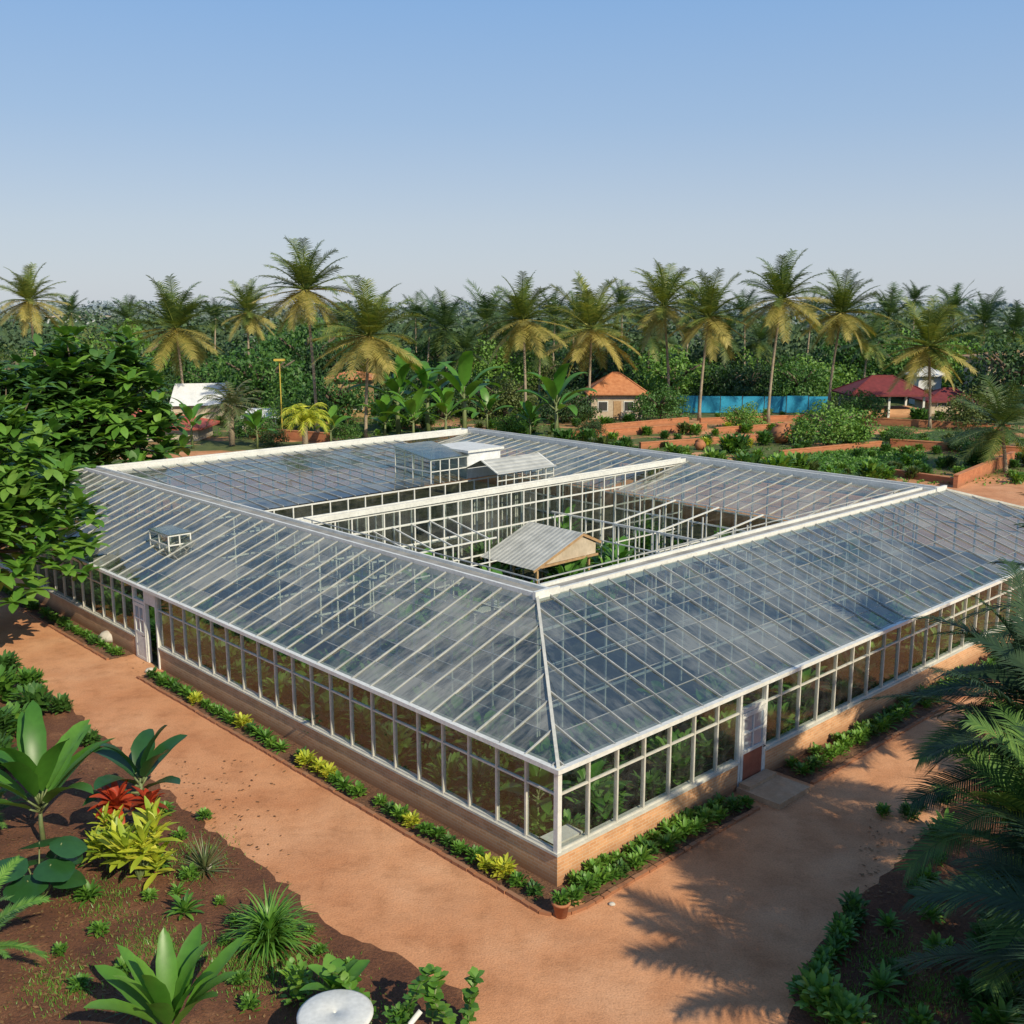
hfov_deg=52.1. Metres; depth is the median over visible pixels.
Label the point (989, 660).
leafy plant
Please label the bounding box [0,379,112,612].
broadleaf tree
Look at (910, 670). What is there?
window
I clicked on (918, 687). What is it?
leafy plant
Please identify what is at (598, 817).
greenhouse plant
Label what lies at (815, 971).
hedge plant
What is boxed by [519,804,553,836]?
greenhouse plant
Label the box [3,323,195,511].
broadleaf tree
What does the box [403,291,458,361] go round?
palm tree
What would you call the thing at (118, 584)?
greenhouse plant
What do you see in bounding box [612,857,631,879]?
leafy plant
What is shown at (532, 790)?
greenhouse plant
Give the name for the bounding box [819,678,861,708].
greenhouse plant
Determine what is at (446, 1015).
trailing plant
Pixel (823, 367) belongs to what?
broadleaf tree
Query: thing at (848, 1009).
shrub
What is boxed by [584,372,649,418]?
hut
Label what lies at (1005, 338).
broadleaf tree
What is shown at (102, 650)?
flower bed
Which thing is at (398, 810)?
leafy plant
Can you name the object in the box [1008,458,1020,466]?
garden shrub
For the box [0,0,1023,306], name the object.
sky
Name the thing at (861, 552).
tall plant
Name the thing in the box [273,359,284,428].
lamp post
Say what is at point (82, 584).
window
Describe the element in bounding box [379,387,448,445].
banana plant
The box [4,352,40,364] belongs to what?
broadleaf tree
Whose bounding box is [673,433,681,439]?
garden shrub
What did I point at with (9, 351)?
broadleaf tree
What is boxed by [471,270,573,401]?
coconut palm
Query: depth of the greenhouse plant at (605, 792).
26.80 m
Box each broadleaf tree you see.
[0,339,33,371]
[0,343,29,359]
[0,354,107,506]
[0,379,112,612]
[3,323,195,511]
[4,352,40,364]
[22,346,46,364]
[25,330,97,356]
[44,343,172,418]
[45,324,142,392]
[80,318,187,397]
[143,346,189,371]
[162,340,277,393]
[167,358,253,402]
[199,340,324,407]
[210,364,290,403]
[229,332,314,390]
[234,410,280,438]
[254,316,355,397]
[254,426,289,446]
[257,394,312,428]
[286,341,363,392]
[287,371,376,421]
[302,338,371,392]
[321,344,419,401]
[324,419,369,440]
[368,390,429,428]
[386,368,420,397]
[394,349,436,373]
[403,365,486,418]
[408,363,465,399]
[411,335,460,373]
[425,344,484,379]
[454,334,542,390]
[467,371,539,421]
[471,338,555,385]
[488,411,528,431]
[515,335,599,372]
[515,351,568,391]
[537,343,645,402]
[538,388,602,422]
[557,359,588,390]
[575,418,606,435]
[585,349,660,390]
[593,336,679,385]
[621,345,727,403]
[679,344,750,387]
[684,362,757,395]
[720,358,779,395]
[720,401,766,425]
[727,347,771,388]
[752,370,813,395]
[753,346,824,385]
[759,355,845,403]
[773,353,859,399]
[808,322,912,385]
[812,354,850,385]
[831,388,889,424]
[837,349,885,385]
[854,336,961,399]
[860,333,923,355]
[872,325,986,386]
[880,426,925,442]
[933,386,1016,427]
[943,329,993,365]
[947,368,963,387]
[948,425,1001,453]
[949,334,1023,410]
[977,325,1023,350]
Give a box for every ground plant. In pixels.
[51,941,68,957]
[66,972,92,993]
[72,879,104,909]
[73,885,94,901]
[86,919,111,937]
[113,956,130,975]
[140,887,158,901]
[150,852,170,869]
[158,801,175,815]
[164,889,204,920]
[167,882,189,897]
[170,826,188,842]
[178,862,200,882]
[196,807,213,820]
[212,894,226,906]
[218,934,231,945]
[224,912,243,927]
[226,968,251,989]
[237,990,261,1013]
[304,925,316,937]
[310,942,328,958]
[343,955,355,963]
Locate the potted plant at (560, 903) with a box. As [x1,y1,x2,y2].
[551,888,570,918]
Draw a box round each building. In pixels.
[147,414,219,440]
[905,366,947,403]
[908,387,978,413]
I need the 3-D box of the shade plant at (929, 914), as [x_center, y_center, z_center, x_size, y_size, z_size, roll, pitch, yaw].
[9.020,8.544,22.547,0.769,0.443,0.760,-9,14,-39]
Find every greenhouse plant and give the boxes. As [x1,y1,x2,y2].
[33,565,42,577]
[36,569,54,587]
[42,541,69,563]
[49,566,77,593]
[57,574,89,598]
[64,547,99,575]
[69,581,97,606]
[85,569,104,586]
[86,557,114,578]
[88,584,120,606]
[89,588,115,613]
[93,570,122,588]
[97,590,130,624]
[114,575,131,590]
[116,592,153,629]
[118,571,148,602]
[136,583,161,596]
[138,605,165,626]
[150,615,181,653]
[154,585,193,620]
[172,591,205,626]
[174,593,219,620]
[174,618,214,658]
[178,597,224,631]
[181,630,224,668]
[201,637,248,671]
[206,610,250,641]
[216,661,238,677]
[230,658,256,687]
[235,625,264,663]
[239,662,272,697]
[245,622,283,666]
[262,669,298,708]
[278,647,318,679]
[284,676,328,717]
[289,658,321,678]
[298,689,356,747]
[314,646,364,687]
[324,664,367,702]
[340,692,384,744]
[355,655,404,707]
[364,718,401,750]
[367,721,423,768]
[369,686,408,722]
[387,704,411,725]
[397,682,454,741]
[408,738,452,779]
[424,751,466,796]
[449,751,509,811]
[451,705,515,757]
[476,771,521,818]
[480,775,523,818]
[486,735,519,774]
[514,736,561,772]
[519,767,563,810]
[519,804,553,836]
[536,740,576,761]
[548,808,590,832]
[553,755,577,800]
[558,718,613,767]
[562,743,627,808]
[565,778,631,828]
[583,778,627,813]
[597,717,636,762]
[627,716,660,757]
[627,767,665,806]
[646,728,711,788]
[680,688,728,731]
[685,729,733,774]
[692,675,738,716]
[696,711,750,763]
[704,663,754,710]
[742,659,778,699]
[744,700,789,745]
[756,701,795,732]
[772,685,813,724]
[776,661,811,690]
[778,648,813,668]
[805,636,846,684]
[815,632,847,661]
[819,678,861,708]
[821,653,875,693]
[846,612,896,648]
[848,645,891,688]
[857,640,900,679]
[866,612,893,641]
[877,599,924,644]
[887,589,929,633]
[899,645,933,674]
[915,627,957,660]
[918,599,945,626]
[921,589,949,617]
[934,615,970,650]
[947,586,974,612]
[954,581,984,603]
[960,600,1005,633]
[981,575,1006,602]
[988,603,1012,625]
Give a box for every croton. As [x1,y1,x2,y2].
[81,802,133,868]
[93,795,182,890]
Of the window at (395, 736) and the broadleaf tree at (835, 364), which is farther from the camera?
the broadleaf tree at (835, 364)
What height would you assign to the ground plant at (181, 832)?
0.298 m
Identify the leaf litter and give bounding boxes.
[0,612,1005,1023]
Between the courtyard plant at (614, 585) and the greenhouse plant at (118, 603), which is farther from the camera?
the courtyard plant at (614, 585)
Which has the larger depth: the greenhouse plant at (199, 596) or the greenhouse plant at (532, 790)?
the greenhouse plant at (199, 596)
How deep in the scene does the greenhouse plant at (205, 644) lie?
37.51 m
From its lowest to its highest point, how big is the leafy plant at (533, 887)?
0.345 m
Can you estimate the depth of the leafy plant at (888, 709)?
33.64 m
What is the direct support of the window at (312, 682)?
in the greenhouse
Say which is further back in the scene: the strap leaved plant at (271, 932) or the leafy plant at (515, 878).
the leafy plant at (515, 878)
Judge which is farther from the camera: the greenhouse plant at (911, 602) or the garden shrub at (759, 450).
the garden shrub at (759, 450)
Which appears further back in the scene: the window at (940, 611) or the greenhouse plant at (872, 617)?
the greenhouse plant at (872, 617)
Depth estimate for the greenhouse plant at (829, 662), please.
36.87 m
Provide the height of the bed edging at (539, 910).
0.142 m
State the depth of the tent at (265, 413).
111.18 m
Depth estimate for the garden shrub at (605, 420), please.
112.00 m
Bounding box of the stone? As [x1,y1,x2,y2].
[98,630,112,641]
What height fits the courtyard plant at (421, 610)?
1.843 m
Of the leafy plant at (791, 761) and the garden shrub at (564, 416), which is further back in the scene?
the garden shrub at (564, 416)
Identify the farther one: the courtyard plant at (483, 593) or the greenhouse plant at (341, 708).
the courtyard plant at (483, 593)
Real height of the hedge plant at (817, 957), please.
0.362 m
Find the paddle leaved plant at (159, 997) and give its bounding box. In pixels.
[83,923,245,1023]
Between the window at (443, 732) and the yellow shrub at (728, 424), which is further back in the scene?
the yellow shrub at (728, 424)
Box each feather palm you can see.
[858,556,1023,850]
[882,723,1023,1023]
[889,610,1023,916]
[897,692,1023,1022]
[951,820,1023,981]
[956,490,1023,690]
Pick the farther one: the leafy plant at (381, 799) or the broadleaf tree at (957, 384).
the broadleaf tree at (957, 384)
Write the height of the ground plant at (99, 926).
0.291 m
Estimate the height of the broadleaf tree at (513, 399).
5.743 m
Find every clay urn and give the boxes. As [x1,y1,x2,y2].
[694,440,705,449]
[771,423,792,443]
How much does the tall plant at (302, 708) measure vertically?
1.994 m
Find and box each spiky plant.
[102,963,155,1023]
[175,833,237,886]
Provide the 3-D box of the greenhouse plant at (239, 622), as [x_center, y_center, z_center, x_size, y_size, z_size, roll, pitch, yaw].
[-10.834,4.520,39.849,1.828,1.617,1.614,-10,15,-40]
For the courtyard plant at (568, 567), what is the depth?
45.87 m
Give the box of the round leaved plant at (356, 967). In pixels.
[300,953,369,990]
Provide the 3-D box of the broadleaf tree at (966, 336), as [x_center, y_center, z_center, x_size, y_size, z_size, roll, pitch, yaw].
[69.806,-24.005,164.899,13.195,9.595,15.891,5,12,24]
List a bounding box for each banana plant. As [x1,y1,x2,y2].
[0,700,113,840]
[173,398,216,448]
[239,408,277,448]
[315,405,352,441]
[347,348,441,434]
[356,393,402,435]
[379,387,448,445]
[388,353,455,431]
[409,380,477,442]
[428,351,505,437]
[466,387,512,429]
[512,401,551,434]
[515,362,596,436]
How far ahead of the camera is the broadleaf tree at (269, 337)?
159.03 m
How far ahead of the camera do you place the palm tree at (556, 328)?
156.70 m
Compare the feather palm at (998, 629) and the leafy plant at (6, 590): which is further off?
the leafy plant at (6, 590)
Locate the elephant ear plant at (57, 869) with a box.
[0,836,87,904]
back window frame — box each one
[85,447,429,519]
[501,447,1022,559]
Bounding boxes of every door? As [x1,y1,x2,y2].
[133,601,147,661]
[613,401,620,418]
[739,704,765,782]
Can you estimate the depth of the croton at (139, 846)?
23.83 m
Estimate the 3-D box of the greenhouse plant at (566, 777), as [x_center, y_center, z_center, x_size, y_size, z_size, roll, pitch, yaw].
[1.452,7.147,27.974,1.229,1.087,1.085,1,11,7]
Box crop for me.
[210,413,1023,485]
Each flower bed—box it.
[0,585,132,659]
[142,671,561,909]
[558,796,753,902]
[774,646,1008,782]
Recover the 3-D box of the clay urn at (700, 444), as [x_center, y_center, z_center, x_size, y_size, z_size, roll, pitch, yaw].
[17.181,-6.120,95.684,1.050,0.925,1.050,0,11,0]
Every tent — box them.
[170,383,228,424]
[242,408,279,428]
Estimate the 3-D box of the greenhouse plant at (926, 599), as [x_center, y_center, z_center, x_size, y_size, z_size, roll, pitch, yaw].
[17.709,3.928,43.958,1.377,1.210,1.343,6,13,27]
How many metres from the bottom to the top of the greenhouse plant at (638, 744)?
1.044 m
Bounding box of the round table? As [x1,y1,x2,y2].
[296,989,373,1023]
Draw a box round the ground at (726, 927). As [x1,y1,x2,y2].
[0,307,1023,1023]
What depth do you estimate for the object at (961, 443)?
92.37 m
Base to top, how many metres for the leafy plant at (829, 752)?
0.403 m
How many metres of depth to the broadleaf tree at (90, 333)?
138.41 m
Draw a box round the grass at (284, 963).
[2,825,979,1023]
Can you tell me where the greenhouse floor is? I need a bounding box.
[8,481,1016,831]
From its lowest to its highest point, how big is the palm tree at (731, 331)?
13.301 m
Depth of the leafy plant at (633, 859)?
24.59 m
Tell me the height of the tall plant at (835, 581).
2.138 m
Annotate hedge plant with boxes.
[784,974,811,1002]
[789,966,817,982]
[801,959,835,977]
[810,950,834,971]
[811,955,840,980]
[812,945,837,966]
[818,933,852,965]
[822,920,859,947]
[822,927,849,951]
[827,910,857,937]
[837,887,870,914]
[844,911,864,930]
[845,903,867,923]
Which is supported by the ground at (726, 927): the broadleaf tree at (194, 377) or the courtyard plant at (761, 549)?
the broadleaf tree at (194, 377)
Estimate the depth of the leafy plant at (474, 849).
24.89 m
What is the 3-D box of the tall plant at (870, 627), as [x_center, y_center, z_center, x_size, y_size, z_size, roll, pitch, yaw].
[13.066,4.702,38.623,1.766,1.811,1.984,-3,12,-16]
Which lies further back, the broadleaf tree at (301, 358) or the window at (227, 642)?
the broadleaf tree at (301, 358)
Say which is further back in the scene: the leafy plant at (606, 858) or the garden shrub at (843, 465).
the garden shrub at (843, 465)
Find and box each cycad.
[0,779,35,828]
[0,855,51,960]
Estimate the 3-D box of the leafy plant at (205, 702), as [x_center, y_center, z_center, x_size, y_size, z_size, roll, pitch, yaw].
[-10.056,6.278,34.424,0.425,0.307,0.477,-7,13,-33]
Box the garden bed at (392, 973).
[0,666,469,1023]
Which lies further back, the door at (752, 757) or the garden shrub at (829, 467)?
the garden shrub at (829, 467)
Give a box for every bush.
[627,383,696,420]
[784,399,881,445]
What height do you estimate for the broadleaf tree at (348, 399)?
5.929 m
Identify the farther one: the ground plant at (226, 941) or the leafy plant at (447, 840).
the leafy plant at (447, 840)
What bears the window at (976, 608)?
in the greenhouse
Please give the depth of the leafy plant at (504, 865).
24.23 m
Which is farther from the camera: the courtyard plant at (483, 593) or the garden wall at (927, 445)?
the garden wall at (927, 445)
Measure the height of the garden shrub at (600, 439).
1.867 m
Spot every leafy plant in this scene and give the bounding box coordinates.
[2,585,13,593]
[27,600,41,609]
[38,605,54,618]
[47,613,59,621]
[54,616,68,624]
[58,619,73,627]
[65,622,73,630]
[72,625,79,631]
[74,627,84,634]
[81,629,92,637]
[87,633,102,644]
[96,639,105,648]
[103,642,113,649]
[105,645,114,653]
[111,645,125,655]
[146,665,158,678]
[154,671,167,679]
[155,673,170,685]
[163,676,182,687]
[170,681,184,691]
[175,684,194,695]
[184,689,195,700]
[187,691,203,704]
[199,698,212,708]
[206,702,216,711]
[210,704,224,715]
[216,707,236,722]
[225,713,235,723]
[233,712,252,729]
[243,720,258,733]
[249,724,264,738]
[254,727,277,742]
[263,736,276,748]
[272,738,291,754]
[292,745,309,763]
[293,749,317,769]
[309,756,328,775]
[319,762,336,780]
[327,769,344,785]
[334,776,356,790]
[345,780,367,798]
[372,793,388,806]
[381,800,394,814]
[390,803,409,822]
[401,810,421,827]
[414,821,434,836]
[426,825,449,842]
[439,831,455,849]
[450,839,469,857]
[463,844,487,863]
[476,852,498,873]
[488,852,517,879]
[507,869,528,886]
[524,878,544,900]
[563,884,585,905]
[567,869,582,884]
[572,870,600,894]
[581,856,605,873]
[590,864,611,888]
[595,853,616,866]
[602,863,620,883]
[611,848,626,863]
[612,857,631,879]
[623,840,637,853]
[623,851,644,870]
[629,833,653,851]
[630,844,657,864]
[639,839,661,858]
[646,828,663,841]
[654,831,678,853]
[657,817,678,834]
[662,824,685,843]
[669,812,691,831]
[675,817,698,839]
[679,807,694,821]
[685,815,708,835]
[691,803,718,825]
[692,805,702,813]
[706,798,721,808]
[709,803,729,823]
[712,792,725,807]
[722,792,743,813]
[735,795,754,808]
[785,755,798,768]
[790,761,814,774]
[801,754,822,771]
[806,742,824,755]
[813,753,828,766]
[820,742,840,760]
[830,732,843,743]
[831,741,848,755]
[836,733,855,750]
[847,729,868,744]
[853,721,865,728]
[856,725,871,739]
[861,718,874,724]
[862,720,880,736]
[871,716,891,732]
[875,710,899,729]
[880,704,894,715]
[889,702,900,711]
[889,712,903,722]
[895,707,909,718]
[897,697,912,705]
[901,701,917,716]
[915,684,927,692]
[916,696,933,707]
[934,677,946,687]
[980,657,995,664]
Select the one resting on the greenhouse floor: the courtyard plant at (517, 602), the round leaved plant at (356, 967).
the courtyard plant at (517, 602)
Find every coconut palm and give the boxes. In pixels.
[0,262,69,355]
[115,273,229,383]
[210,277,282,366]
[250,237,360,431]
[308,274,427,437]
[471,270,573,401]
[537,270,647,417]
[613,258,701,413]
[666,267,757,420]
[741,248,832,422]
[793,268,891,408]
[867,294,982,428]
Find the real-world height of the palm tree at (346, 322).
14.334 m
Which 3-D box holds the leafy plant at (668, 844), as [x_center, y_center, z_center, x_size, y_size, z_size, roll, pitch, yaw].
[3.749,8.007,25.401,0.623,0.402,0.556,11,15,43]
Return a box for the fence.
[677,395,830,412]
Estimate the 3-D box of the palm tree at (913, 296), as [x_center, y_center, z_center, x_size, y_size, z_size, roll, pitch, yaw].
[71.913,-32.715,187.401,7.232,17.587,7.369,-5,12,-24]
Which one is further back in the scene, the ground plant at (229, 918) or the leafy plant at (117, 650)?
the leafy plant at (117, 650)
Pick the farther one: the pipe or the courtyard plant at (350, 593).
the courtyard plant at (350, 593)
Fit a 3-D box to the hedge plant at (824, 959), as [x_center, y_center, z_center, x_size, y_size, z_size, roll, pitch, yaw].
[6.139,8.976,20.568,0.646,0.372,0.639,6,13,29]
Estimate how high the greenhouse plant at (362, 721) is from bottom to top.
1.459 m
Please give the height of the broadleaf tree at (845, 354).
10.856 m
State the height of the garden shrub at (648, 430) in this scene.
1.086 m
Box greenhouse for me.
[0,427,1023,886]
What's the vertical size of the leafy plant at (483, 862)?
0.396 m
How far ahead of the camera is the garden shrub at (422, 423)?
111.28 m
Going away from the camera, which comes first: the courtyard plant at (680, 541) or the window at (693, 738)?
the window at (693, 738)
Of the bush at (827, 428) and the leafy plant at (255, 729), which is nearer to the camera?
the leafy plant at (255, 729)
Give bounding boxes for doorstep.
[736,769,809,809]
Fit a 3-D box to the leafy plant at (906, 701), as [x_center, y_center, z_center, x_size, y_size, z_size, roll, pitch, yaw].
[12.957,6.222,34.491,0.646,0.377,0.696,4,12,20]
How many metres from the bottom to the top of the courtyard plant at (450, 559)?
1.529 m
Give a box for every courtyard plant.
[327,566,377,619]
[355,586,377,615]
[374,580,391,609]
[374,599,437,658]
[381,604,430,653]
[398,567,417,592]
[400,596,425,612]
[406,587,429,602]
[408,617,446,656]
[418,593,446,622]
[435,552,463,584]
[437,613,483,660]
[448,588,486,626]
[461,544,478,567]
[462,561,509,601]
[463,541,494,568]
[467,535,501,564]
[494,601,541,649]
[499,576,519,603]
[501,562,525,575]
[507,597,525,605]
[519,602,535,617]
[532,595,574,634]
[542,556,588,598]
[550,561,592,593]
[561,600,574,620]
[568,555,598,571]
[569,595,589,618]
[571,590,602,621]
[582,588,604,597]
[592,590,610,617]
[597,535,630,556]
[598,555,633,594]
[607,536,637,560]
[630,514,667,545]
[630,525,661,558]
[630,574,650,587]
[657,565,682,581]
[666,539,688,550]
[672,573,694,600]
[687,568,706,589]
[703,529,738,570]
[707,525,731,562]
[725,553,747,571]
[737,531,779,571]
[751,558,783,590]
[787,558,800,579]
[789,554,832,601]
[791,559,803,580]
[816,554,866,600]
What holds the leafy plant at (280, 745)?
on the flower bed at (545, 899)
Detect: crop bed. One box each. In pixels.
[807,448,932,477]
[904,430,1016,443]
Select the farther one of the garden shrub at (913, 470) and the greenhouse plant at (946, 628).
the garden shrub at (913, 470)
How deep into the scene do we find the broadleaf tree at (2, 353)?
139.16 m
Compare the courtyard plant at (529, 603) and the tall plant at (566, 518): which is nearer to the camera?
the courtyard plant at (529, 603)
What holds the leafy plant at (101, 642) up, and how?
on the flower bed at (102, 650)
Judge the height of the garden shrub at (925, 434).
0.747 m
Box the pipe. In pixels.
[408,1009,421,1023]
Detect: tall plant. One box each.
[50,557,99,598]
[136,571,181,590]
[165,608,215,635]
[263,625,307,670]
[284,671,348,716]
[385,548,464,610]
[397,587,463,661]
[398,571,445,597]
[421,692,486,752]
[466,570,509,625]
[491,756,577,814]
[544,503,588,527]
[544,755,625,820]
[562,523,579,530]
[590,536,638,593]
[590,550,608,569]
[598,546,636,560]
[603,582,625,605]
[636,680,695,739]
[770,653,831,714]
[822,564,867,608]
[832,530,885,574]
[843,619,892,644]
[945,597,988,641]
[950,562,999,587]
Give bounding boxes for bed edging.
[0,595,108,660]
[136,676,759,915]
[810,670,1007,784]
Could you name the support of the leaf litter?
on the ground at (726, 927)
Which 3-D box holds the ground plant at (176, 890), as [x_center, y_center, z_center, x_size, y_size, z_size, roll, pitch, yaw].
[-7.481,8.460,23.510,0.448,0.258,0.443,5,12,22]
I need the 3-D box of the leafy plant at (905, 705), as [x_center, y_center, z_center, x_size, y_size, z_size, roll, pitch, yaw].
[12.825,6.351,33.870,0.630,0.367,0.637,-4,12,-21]
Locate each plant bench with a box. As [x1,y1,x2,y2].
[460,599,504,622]
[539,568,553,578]
[539,824,582,844]
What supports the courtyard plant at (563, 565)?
on the greenhouse floor
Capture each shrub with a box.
[0,649,23,673]
[0,664,23,702]
[0,705,16,738]
[0,732,17,769]
[1,701,27,736]
[8,681,54,711]
[14,666,47,691]
[48,693,73,714]
[80,727,101,746]
[241,404,258,411]
[278,953,312,1005]
[374,429,382,434]
[379,422,392,431]
[382,1001,414,1023]
[418,417,435,428]
[422,402,436,416]
[474,421,484,428]
[488,419,495,428]
[503,426,514,432]
[514,426,528,434]
[516,410,541,427]
[549,423,559,430]
[552,427,577,447]
[552,450,569,462]
[560,414,568,421]
[570,417,582,425]
[577,427,597,442]
[587,433,615,455]
[590,458,601,466]
[597,415,611,423]
[605,430,619,441]
[607,461,619,468]
[613,440,625,446]
[615,435,634,447]
[622,413,636,421]
[636,462,657,479]
[641,425,652,434]
[659,430,670,438]
[662,442,685,453]
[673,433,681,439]
[674,421,692,433]
[678,472,695,482]
[682,445,690,452]
[688,423,702,434]
[693,470,706,479]
[700,436,712,444]
[701,447,730,469]
[703,434,713,443]
[711,428,718,435]
[716,433,739,452]
[720,422,734,426]
[722,433,752,450]
[731,450,761,475]
[734,448,746,457]
[737,470,753,477]
[740,422,754,432]
[750,447,765,459]
[755,429,775,444]
[760,450,800,481]
[761,407,773,415]
[767,423,775,429]
[786,450,817,469]
[791,443,804,448]
[793,965,845,1021]
[800,440,811,447]
[800,460,821,470]
[816,984,876,1023]
[821,463,837,471]
[824,468,844,483]
[831,461,840,468]
[839,462,849,469]
[843,436,858,443]
[847,423,871,441]
[852,448,863,456]
[855,456,887,478]
[867,450,876,456]
[878,429,890,439]
[879,464,898,478]
[880,443,891,451]
[891,461,904,469]
[898,444,915,455]
[898,452,914,465]
[901,464,922,478]
[907,407,928,419]
[913,459,924,465]
[915,444,922,448]
[918,432,928,438]
[919,463,932,473]
[930,445,941,453]
[932,410,944,418]
[934,456,949,467]
[938,431,956,441]
[941,434,959,450]
[943,454,958,467]
[952,465,965,473]
[955,440,993,464]
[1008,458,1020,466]
[1009,471,1023,483]
[1018,452,1023,464]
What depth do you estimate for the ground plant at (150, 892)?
23.30 m
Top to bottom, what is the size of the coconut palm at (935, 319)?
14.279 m
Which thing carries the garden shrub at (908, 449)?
on the crop bed at (875, 449)
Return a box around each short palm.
[197,379,264,445]
[279,402,335,453]
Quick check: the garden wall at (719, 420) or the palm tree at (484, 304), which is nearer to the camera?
the garden wall at (719, 420)
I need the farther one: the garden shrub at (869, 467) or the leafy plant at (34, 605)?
the garden shrub at (869, 467)
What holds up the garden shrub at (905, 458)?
on the crop bed at (875, 449)
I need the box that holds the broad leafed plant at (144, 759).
[83,725,186,824]
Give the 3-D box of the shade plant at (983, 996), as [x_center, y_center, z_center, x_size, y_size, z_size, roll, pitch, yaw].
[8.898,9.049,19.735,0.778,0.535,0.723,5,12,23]
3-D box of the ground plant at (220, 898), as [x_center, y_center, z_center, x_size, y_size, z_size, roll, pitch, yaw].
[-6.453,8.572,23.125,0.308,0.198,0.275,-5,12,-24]
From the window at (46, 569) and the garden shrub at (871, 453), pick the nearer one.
the window at (46, 569)
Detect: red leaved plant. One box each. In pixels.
[88,780,140,823]
[129,786,168,830]
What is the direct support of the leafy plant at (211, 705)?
on the flower bed at (545, 899)
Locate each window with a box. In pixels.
[35,543,45,586]
[44,551,54,591]
[52,555,63,596]
[61,560,72,601]
[70,559,82,606]
[79,563,92,611]
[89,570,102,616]
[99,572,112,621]
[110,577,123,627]
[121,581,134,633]
[156,597,171,652]
[169,603,184,659]
[182,609,198,666]
[195,614,212,673]
[210,621,227,681]
[225,628,242,689]
[240,634,258,697]
[256,641,275,706]
[273,649,292,715]
[291,657,310,724]
[309,665,330,734]
[328,673,350,745]
[349,683,371,756]
[370,692,393,767]
[392,702,416,779]
[416,713,441,792]
[441,724,467,805]
[467,735,494,819]
[495,748,523,835]
[524,761,553,850]
[561,781,588,850]
[585,762,616,837]
[598,401,607,410]
[613,750,643,822]
[624,401,633,410]
[640,738,669,809]
[666,726,693,796]
[690,716,717,784]
[713,706,739,772]
[766,694,780,746]
[776,678,799,740]
[795,670,817,731]
[813,662,835,721]
[831,654,852,712]
[847,647,868,704]
[863,640,883,696]
[879,633,898,688]
[894,627,913,681]
[908,620,926,673]
[922,618,939,666]
[935,609,952,660]
[948,603,965,653]
[960,598,977,647]
[973,592,988,635]
[984,588,999,633]
[995,583,1010,627]
[1006,578,1018,620]
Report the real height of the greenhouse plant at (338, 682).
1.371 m
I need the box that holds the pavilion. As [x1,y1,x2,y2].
[832,375,933,417]
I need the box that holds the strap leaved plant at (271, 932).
[214,879,326,979]
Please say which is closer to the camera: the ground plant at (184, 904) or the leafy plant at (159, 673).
the ground plant at (184, 904)
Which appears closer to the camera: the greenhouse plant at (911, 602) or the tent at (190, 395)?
the greenhouse plant at (911, 602)
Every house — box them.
[45,315,110,325]
[324,370,376,416]
[960,350,1023,399]
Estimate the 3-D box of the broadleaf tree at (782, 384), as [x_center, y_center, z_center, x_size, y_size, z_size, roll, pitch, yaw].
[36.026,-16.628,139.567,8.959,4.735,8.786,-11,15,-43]
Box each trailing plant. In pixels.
[322,964,377,1023]
[401,963,441,1022]
[421,983,457,1023]
[425,970,448,1023]
[458,966,484,1023]
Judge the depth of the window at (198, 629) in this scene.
35.62 m
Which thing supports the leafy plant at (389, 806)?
on the flower bed at (545, 899)
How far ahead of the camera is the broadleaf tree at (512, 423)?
105.75 m
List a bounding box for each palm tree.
[47,290,92,336]
[101,294,155,337]
[192,298,236,348]
[317,299,359,340]
[394,291,427,355]
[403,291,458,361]
[406,287,483,369]
[434,318,491,372]
[452,277,515,389]
[473,309,526,382]
[515,317,567,400]
[527,286,583,376]
[549,286,597,358]
[598,277,646,344]
[614,300,683,395]
[667,282,705,370]
[692,304,758,367]
[720,287,767,363]
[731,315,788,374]
[786,289,828,352]
[833,313,903,399]
[861,282,923,352]
[898,280,932,337]
[929,280,983,340]
[937,372,1023,472]
[953,286,1012,350]
[982,300,1023,350]
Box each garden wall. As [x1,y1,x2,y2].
[249,428,329,442]
[575,422,707,436]
[599,417,689,428]
[639,434,758,448]
[699,414,836,423]
[714,422,791,433]
[778,441,881,455]
[862,417,1010,429]
[890,439,1023,454]
[892,469,963,485]
[953,451,1015,487]
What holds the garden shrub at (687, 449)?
on the ground at (726, 927)
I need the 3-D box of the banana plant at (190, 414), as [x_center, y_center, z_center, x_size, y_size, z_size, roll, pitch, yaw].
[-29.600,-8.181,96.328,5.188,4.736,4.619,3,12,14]
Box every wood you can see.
[0,298,1023,328]
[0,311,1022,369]
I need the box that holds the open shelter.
[480,521,600,583]
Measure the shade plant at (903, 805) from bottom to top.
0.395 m
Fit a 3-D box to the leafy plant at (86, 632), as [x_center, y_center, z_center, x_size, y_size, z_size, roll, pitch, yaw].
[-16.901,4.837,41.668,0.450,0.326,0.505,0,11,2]
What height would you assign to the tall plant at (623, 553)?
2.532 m
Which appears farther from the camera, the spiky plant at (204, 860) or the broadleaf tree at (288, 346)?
the broadleaf tree at (288, 346)
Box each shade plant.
[862,959,906,1006]
[873,908,904,936]
[874,801,893,817]
[877,956,912,983]
[895,799,918,818]
[899,1002,939,1023]
[900,804,920,819]
[908,863,941,885]
[914,801,929,811]
[914,898,945,924]
[920,930,955,966]
[922,822,947,844]
[929,808,959,843]
[930,785,959,807]
[930,848,947,865]
[949,974,980,999]
[963,978,1005,1008]
[964,918,1002,948]
[965,923,1002,955]
[966,1005,997,1023]
[967,917,1003,935]
[970,901,1018,931]
[976,996,1023,1023]
[993,981,1023,1017]
[994,977,1023,1006]
[1006,968,1022,985]
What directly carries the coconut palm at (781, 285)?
on the ground at (726, 927)

